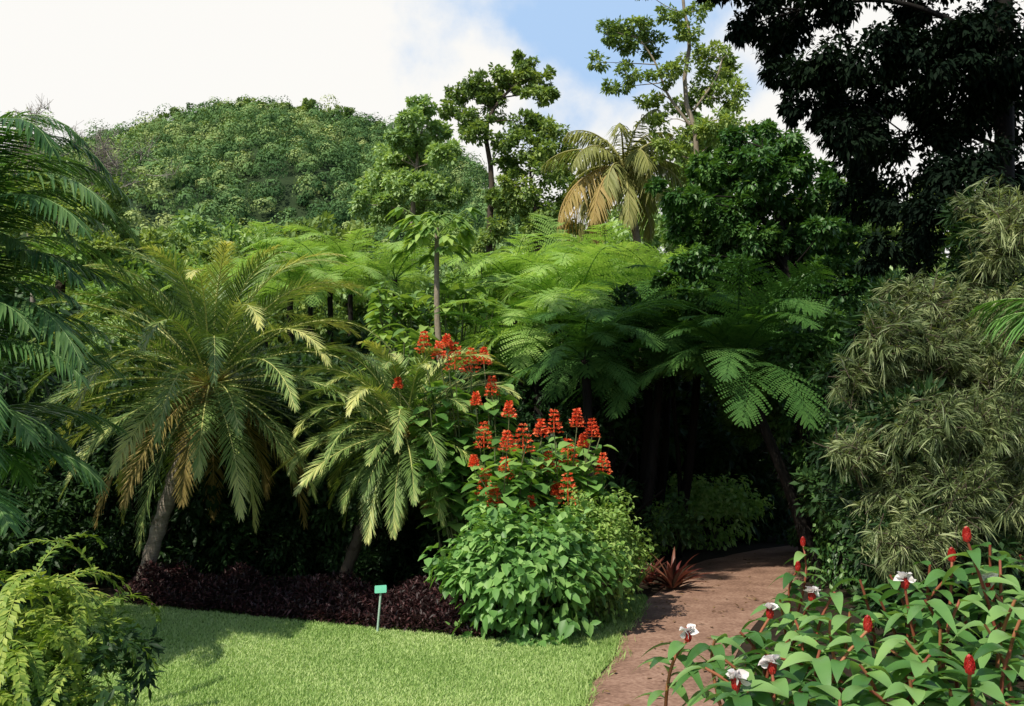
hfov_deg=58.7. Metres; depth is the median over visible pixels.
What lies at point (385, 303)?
broadleaf shrub
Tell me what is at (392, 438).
date palm
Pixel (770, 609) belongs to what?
spiral ginger
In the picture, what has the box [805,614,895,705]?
spiral ginger
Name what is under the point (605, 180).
coconut palm
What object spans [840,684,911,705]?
spiral ginger
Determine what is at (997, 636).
spiral ginger
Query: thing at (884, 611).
spiral ginger
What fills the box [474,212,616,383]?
tree fern
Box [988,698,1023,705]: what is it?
spiral ginger
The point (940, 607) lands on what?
spiral ginger
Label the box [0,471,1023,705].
ground
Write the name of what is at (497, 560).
leafy bush
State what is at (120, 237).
shade tree
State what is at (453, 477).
pagoda flower shrub
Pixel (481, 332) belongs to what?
thicket shrub
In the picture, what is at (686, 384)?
tree fern
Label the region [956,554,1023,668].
spiral ginger
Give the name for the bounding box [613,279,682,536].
grove tree
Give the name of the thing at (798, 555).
spiral ginger
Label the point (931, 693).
spiral ginger
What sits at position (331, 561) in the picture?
thicket shrub
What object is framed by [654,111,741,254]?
yellowish tree
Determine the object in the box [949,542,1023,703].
spiral ginger
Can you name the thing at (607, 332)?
tree fern
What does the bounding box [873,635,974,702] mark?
spiral ginger
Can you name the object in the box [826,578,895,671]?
spiral ginger
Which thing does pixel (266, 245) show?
tree fern
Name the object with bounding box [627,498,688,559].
undergrowth shrub
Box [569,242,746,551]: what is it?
tree fern
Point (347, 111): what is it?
hillside tree
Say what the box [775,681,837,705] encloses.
spiral ginger
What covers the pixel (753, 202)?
dense green tree
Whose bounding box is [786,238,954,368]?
woodland tree
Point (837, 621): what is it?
spiral ginger
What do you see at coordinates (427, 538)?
thicket shrub
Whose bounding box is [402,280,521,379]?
woodland tree
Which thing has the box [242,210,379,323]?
woodland tree
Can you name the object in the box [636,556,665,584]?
bromeliad
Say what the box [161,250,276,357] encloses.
woodland tree
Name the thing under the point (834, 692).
spiral ginger
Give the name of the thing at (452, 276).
woodland tree
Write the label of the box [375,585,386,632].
plant sign
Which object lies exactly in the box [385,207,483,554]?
whorled tree
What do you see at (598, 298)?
tree fern
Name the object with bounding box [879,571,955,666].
spiral ginger
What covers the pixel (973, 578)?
spiral ginger
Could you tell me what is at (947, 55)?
shady tree
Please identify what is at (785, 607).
spiral ginger
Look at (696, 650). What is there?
spiral ginger
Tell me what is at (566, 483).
pagoda flower shrub
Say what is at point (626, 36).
feathery tree
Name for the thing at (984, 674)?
spiral ginger
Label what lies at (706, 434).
thicket shrub
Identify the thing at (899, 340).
narrow leaved tree
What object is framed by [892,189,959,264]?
woodland tree
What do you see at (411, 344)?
broadleaf shrub
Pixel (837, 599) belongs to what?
spiral ginger
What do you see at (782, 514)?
thicket shrub
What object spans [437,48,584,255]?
broadleaf tree
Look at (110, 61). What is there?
sky
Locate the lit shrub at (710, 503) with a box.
[653,471,775,550]
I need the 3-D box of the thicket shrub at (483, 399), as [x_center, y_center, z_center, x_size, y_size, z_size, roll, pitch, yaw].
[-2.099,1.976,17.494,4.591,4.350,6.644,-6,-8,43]
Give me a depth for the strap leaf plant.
11.88 m
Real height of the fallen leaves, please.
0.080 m
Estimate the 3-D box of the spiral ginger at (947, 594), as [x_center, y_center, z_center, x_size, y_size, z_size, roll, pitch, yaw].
[2.482,1.932,5.567,0.648,1.140,0.396,-5,-8,37]
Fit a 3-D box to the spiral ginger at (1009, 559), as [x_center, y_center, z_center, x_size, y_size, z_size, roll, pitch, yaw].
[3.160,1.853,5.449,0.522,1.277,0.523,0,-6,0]
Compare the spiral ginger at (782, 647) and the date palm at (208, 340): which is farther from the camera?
the date palm at (208, 340)
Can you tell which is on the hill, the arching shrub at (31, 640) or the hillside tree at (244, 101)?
the hillside tree at (244, 101)
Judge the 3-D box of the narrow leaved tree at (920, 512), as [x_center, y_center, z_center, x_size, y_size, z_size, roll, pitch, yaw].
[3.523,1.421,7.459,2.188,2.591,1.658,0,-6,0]
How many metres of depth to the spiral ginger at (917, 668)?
4.57 m
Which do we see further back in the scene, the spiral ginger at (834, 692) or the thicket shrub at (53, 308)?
the thicket shrub at (53, 308)
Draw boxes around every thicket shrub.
[0,274,113,482]
[0,329,88,572]
[0,432,73,602]
[1,403,177,580]
[54,315,272,514]
[57,342,255,562]
[60,442,211,586]
[62,346,342,577]
[162,379,346,576]
[219,399,433,554]
[226,333,376,559]
[276,447,439,589]
[277,301,453,479]
[303,340,534,535]
[318,467,432,587]
[344,401,505,580]
[388,300,562,426]
[406,422,551,555]
[471,389,616,504]
[478,347,700,552]
[511,401,705,551]
[623,365,788,535]
[636,400,796,545]
[675,368,820,534]
[788,395,930,578]
[789,445,1008,619]
[845,463,1023,639]
[935,509,1023,679]
[954,263,1023,369]
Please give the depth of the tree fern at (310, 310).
26.11 m
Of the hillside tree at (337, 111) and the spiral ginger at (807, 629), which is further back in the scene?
the hillside tree at (337, 111)
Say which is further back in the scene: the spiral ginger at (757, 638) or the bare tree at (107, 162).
the bare tree at (107, 162)
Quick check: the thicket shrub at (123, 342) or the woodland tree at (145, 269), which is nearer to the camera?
the thicket shrub at (123, 342)
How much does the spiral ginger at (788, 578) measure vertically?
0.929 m
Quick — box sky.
[0,0,1023,256]
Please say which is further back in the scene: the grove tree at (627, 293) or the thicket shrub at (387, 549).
the grove tree at (627, 293)
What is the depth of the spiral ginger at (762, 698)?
4.50 m
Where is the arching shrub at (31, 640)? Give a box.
[0,531,166,705]
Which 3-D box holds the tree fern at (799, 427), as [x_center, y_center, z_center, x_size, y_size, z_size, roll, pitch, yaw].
[4.431,1.430,14.527,2.931,4.597,3.884,5,-8,-42]
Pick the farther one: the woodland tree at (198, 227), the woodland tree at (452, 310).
the woodland tree at (198, 227)
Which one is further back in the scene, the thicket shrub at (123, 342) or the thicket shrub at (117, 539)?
the thicket shrub at (123, 342)
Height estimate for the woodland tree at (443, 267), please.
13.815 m
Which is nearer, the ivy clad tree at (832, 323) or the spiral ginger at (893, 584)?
the spiral ginger at (893, 584)
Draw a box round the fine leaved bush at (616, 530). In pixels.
[556,485,657,628]
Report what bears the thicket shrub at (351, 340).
on the ground at (650, 591)
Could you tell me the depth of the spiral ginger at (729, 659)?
5.06 m
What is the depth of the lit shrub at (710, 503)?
17.53 m
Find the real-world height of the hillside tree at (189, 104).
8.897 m
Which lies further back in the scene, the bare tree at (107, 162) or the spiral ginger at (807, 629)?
the bare tree at (107, 162)
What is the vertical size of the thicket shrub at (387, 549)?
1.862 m
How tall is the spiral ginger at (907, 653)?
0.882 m
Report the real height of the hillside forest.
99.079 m
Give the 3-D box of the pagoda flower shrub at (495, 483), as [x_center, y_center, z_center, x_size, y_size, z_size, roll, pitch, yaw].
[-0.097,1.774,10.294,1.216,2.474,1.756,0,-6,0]
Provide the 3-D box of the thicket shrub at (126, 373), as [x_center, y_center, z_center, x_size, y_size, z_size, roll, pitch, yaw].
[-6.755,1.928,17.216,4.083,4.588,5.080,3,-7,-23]
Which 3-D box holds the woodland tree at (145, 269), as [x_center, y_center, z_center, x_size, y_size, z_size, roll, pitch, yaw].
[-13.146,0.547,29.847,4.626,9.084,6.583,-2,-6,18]
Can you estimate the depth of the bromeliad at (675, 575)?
12.26 m
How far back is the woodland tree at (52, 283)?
43.27 m
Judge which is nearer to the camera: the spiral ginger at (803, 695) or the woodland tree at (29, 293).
the spiral ginger at (803, 695)
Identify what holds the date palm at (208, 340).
on the ground at (650, 591)
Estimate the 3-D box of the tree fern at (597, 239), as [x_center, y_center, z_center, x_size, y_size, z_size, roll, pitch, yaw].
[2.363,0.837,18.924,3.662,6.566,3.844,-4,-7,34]
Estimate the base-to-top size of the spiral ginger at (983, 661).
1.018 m
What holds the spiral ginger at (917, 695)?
on the ground at (650, 591)
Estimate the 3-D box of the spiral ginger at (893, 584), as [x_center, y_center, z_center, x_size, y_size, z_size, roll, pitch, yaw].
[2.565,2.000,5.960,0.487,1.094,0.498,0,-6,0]
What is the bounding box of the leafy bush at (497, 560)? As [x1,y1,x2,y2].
[418,496,633,646]
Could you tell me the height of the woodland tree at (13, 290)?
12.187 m
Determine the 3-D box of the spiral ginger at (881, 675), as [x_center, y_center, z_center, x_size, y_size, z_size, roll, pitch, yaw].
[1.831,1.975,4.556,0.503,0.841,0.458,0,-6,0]
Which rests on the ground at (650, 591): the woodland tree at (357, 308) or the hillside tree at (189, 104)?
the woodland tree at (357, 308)
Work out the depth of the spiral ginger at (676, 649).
5.44 m
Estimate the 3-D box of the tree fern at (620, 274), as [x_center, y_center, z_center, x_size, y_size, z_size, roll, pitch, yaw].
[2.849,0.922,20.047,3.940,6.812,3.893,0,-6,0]
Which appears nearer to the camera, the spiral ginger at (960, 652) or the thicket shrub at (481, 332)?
the spiral ginger at (960, 652)
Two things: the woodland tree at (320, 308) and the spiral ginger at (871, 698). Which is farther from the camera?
the woodland tree at (320, 308)
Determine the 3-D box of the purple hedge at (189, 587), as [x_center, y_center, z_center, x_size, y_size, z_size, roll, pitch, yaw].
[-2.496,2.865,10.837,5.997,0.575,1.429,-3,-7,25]
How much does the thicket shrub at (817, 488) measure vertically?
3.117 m
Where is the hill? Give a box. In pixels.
[5,123,760,460]
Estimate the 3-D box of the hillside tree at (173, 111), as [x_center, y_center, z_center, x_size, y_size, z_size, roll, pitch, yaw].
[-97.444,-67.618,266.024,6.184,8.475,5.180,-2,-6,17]
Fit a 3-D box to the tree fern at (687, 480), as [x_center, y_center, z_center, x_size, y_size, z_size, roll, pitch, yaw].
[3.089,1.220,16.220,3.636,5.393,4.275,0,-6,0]
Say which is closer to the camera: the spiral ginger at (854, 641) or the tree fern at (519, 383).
the spiral ginger at (854, 641)
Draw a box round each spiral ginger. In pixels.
[633,624,714,705]
[669,663,743,705]
[671,633,751,705]
[702,682,773,705]
[704,669,787,705]
[706,654,770,704]
[711,602,789,684]
[721,629,791,690]
[737,649,858,704]
[737,654,815,705]
[738,635,825,696]
[750,598,824,703]
[767,613,826,703]
[768,586,842,703]
[770,561,813,645]
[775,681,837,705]
[779,644,859,704]
[783,537,826,625]
[790,591,862,680]
[793,615,872,703]
[804,609,893,698]
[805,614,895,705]
[808,685,858,705]
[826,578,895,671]
[832,661,895,703]
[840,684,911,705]
[855,595,927,703]
[861,648,967,705]
[868,574,924,652]
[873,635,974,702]
[874,643,949,699]
[875,577,971,684]
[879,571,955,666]
[879,675,947,705]
[893,598,994,701]
[894,560,958,657]
[910,627,969,679]
[912,688,987,705]
[918,547,988,666]
[919,654,1005,705]
[926,599,989,705]
[933,565,990,669]
[941,526,1019,662]
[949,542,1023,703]
[949,620,1023,703]
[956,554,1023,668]
[960,642,1023,704]
[966,572,1023,704]
[970,597,1023,703]
[972,617,1023,704]
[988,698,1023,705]
[1002,554,1023,647]
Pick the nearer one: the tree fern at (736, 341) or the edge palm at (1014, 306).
the edge palm at (1014, 306)
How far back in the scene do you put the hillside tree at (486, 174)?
264.78 m
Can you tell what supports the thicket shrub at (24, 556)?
on the ground at (650, 591)
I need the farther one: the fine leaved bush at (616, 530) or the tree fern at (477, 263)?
the tree fern at (477, 263)
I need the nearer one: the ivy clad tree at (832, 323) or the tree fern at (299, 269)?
the ivy clad tree at (832, 323)
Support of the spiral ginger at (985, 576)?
on the ground at (650, 591)
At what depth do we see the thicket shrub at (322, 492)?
13.50 m
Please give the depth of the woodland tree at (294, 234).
54.00 m
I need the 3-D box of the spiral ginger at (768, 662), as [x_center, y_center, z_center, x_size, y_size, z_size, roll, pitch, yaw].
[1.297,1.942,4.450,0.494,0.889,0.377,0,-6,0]
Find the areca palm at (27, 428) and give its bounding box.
[0,111,152,537]
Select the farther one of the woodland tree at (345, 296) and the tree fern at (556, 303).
the woodland tree at (345, 296)
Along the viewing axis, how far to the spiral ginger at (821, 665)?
4.82 m
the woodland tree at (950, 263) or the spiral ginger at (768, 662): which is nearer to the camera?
the spiral ginger at (768, 662)
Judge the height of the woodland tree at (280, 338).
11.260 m
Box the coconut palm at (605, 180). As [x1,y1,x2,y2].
[540,109,691,267]
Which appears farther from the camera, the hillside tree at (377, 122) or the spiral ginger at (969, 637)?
the hillside tree at (377, 122)
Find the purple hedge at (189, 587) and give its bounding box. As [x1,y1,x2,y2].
[113,559,509,638]
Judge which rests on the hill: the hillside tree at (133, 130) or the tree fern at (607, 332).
the hillside tree at (133, 130)
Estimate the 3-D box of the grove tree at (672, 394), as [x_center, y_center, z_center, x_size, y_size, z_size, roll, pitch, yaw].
[3.166,1.095,16.893,2.906,5.207,2.385,0,-6,0]
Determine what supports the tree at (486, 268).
on the ground at (650, 591)
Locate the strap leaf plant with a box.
[628,555,659,590]
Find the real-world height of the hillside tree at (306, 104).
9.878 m
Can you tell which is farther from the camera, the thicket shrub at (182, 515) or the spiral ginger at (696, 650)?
the thicket shrub at (182, 515)
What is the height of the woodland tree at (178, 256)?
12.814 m
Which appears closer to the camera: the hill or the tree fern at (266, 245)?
the tree fern at (266, 245)
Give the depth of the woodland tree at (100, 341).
25.57 m
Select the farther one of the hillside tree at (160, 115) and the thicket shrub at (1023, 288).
the hillside tree at (160, 115)
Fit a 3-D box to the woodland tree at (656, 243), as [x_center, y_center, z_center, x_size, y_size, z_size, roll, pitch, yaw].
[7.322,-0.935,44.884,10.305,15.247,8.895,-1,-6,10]
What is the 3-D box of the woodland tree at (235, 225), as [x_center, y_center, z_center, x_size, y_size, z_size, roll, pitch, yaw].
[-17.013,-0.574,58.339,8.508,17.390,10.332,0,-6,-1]
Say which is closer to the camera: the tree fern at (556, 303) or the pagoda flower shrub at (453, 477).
the pagoda flower shrub at (453, 477)
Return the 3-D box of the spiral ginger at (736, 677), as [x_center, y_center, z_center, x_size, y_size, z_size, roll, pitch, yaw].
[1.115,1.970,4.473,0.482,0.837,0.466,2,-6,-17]
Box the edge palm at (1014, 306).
[968,298,1023,386]
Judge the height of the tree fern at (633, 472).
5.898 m
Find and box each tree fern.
[143,257,297,328]
[197,249,361,363]
[207,221,347,347]
[239,235,356,344]
[251,237,383,359]
[280,224,428,367]
[333,239,470,340]
[424,233,607,388]
[428,311,599,433]
[429,281,615,442]
[464,243,657,438]
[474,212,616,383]
[477,243,647,433]
[480,298,707,483]
[507,279,711,510]
[511,279,782,532]
[515,269,679,505]
[540,220,679,475]
[552,321,773,558]
[565,244,700,461]
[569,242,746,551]
[605,264,757,558]
[619,241,699,485]
[621,258,842,583]
[683,305,868,551]
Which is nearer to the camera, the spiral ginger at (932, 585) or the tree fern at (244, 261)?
the spiral ginger at (932, 585)
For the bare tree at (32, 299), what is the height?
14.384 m
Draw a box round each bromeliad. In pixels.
[635,547,713,589]
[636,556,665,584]
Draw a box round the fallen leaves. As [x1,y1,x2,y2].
[605,553,804,705]
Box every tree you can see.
[0,97,73,302]
[0,158,159,483]
[0,242,29,339]
[5,334,81,404]
[17,242,53,395]
[21,226,189,381]
[35,277,73,305]
[39,287,156,391]
[40,120,182,234]
[41,293,146,396]
[126,203,264,256]
[128,124,140,142]
[138,223,240,289]
[151,113,168,123]
[151,243,185,288]
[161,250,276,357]
[168,106,184,119]
[186,103,205,120]
[203,212,254,264]
[203,250,307,382]
[217,100,229,119]
[229,97,251,108]
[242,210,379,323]
[248,242,353,372]
[250,97,271,110]
[272,230,338,344]
[291,224,381,370]
[292,97,312,116]
[299,98,316,116]
[325,110,340,121]
[325,245,433,370]
[327,105,346,120]
[341,107,361,130]
[348,93,475,264]
[373,120,386,134]
[378,223,515,327]
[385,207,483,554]
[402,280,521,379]
[425,257,522,313]
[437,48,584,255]
[467,246,540,367]
[473,168,488,182]
[541,282,684,483]
[568,194,665,271]
[571,195,666,261]
[584,0,761,182]
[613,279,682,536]
[614,276,750,557]
[643,118,880,562]
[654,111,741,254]
[695,0,1023,471]
[759,295,879,591]
[774,175,936,337]
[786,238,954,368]
[797,371,1023,643]
[804,175,1023,645]
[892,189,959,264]
[935,233,1023,290]
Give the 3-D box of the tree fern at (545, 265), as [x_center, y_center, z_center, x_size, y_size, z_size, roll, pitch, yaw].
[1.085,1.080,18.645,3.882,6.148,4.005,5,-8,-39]
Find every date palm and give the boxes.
[4,238,392,585]
[271,339,525,582]
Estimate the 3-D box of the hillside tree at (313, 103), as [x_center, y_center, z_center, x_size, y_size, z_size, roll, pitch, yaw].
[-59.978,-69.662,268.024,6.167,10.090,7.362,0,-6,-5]
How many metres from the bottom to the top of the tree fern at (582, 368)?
5.324 m
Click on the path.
(625, 683)
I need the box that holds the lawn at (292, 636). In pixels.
[0,591,647,705]
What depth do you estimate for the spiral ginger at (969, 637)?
4.94 m
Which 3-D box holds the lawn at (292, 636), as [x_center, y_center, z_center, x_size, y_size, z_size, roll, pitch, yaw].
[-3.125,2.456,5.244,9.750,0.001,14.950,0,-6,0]
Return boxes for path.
[586,544,830,705]
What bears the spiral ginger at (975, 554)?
on the ground at (650, 591)
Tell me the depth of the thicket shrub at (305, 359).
16.93 m
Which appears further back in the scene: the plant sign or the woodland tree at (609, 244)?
the woodland tree at (609, 244)
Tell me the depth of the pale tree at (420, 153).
50.67 m
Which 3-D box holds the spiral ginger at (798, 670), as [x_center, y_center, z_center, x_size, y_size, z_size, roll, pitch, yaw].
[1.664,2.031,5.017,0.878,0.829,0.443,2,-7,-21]
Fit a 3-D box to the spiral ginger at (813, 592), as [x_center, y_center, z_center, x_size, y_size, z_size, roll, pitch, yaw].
[1.796,1.998,5.787,0.493,1.063,0.492,2,-6,-16]
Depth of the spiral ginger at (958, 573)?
5.52 m
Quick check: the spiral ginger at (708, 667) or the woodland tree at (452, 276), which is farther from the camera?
the woodland tree at (452, 276)
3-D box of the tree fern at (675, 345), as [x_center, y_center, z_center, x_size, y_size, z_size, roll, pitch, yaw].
[2.564,1.645,14.779,3.844,4.190,3.533,0,-6,0]
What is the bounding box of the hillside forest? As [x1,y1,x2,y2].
[0,94,667,285]
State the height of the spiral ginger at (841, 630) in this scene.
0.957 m
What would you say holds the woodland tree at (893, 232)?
on the ground at (650, 591)
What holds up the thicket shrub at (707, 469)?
on the ground at (650, 591)
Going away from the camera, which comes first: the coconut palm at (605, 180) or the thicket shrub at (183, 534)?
the thicket shrub at (183, 534)
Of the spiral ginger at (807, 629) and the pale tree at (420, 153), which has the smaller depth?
the spiral ginger at (807, 629)
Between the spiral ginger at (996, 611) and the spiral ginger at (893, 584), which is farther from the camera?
the spiral ginger at (893, 584)
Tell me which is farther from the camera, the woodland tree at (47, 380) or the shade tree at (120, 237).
the shade tree at (120, 237)
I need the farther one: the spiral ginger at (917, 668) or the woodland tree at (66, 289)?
the woodland tree at (66, 289)
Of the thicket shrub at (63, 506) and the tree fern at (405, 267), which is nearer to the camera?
the thicket shrub at (63, 506)
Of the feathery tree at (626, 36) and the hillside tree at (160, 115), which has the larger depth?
the hillside tree at (160, 115)
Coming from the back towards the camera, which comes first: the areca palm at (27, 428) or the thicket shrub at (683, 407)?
the thicket shrub at (683, 407)
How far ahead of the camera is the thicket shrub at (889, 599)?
8.52 m
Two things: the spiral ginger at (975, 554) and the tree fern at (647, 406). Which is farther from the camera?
the tree fern at (647, 406)
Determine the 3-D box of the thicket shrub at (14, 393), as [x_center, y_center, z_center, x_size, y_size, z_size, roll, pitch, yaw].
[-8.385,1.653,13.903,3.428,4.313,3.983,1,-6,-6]
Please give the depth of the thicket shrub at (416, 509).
12.47 m
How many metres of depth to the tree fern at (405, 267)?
24.13 m
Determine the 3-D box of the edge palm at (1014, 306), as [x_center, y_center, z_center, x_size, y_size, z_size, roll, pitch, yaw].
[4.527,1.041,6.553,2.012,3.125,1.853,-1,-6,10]
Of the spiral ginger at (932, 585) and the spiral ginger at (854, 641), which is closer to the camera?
the spiral ginger at (854, 641)
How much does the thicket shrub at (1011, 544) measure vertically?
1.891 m
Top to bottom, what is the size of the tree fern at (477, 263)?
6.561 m
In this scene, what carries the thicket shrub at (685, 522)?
on the ground at (650, 591)
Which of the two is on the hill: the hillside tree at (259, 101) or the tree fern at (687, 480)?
the hillside tree at (259, 101)
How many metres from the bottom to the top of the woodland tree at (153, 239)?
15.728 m
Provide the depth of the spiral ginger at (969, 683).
4.23 m
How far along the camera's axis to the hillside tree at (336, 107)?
266.85 m
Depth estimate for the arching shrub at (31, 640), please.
5.28 m
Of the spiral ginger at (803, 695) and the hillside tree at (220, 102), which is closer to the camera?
the spiral ginger at (803, 695)
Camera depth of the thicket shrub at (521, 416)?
13.51 m
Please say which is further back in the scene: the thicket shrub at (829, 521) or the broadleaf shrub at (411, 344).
the broadleaf shrub at (411, 344)
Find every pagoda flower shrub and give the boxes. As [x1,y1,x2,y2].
[389,331,520,556]
[455,400,554,605]
[513,407,628,611]
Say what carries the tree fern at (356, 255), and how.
on the ground at (650, 591)
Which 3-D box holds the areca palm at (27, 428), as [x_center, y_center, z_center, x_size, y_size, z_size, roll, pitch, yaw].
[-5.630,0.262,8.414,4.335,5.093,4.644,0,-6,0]
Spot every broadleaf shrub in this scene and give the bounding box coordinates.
[350,323,446,556]
[363,273,512,418]

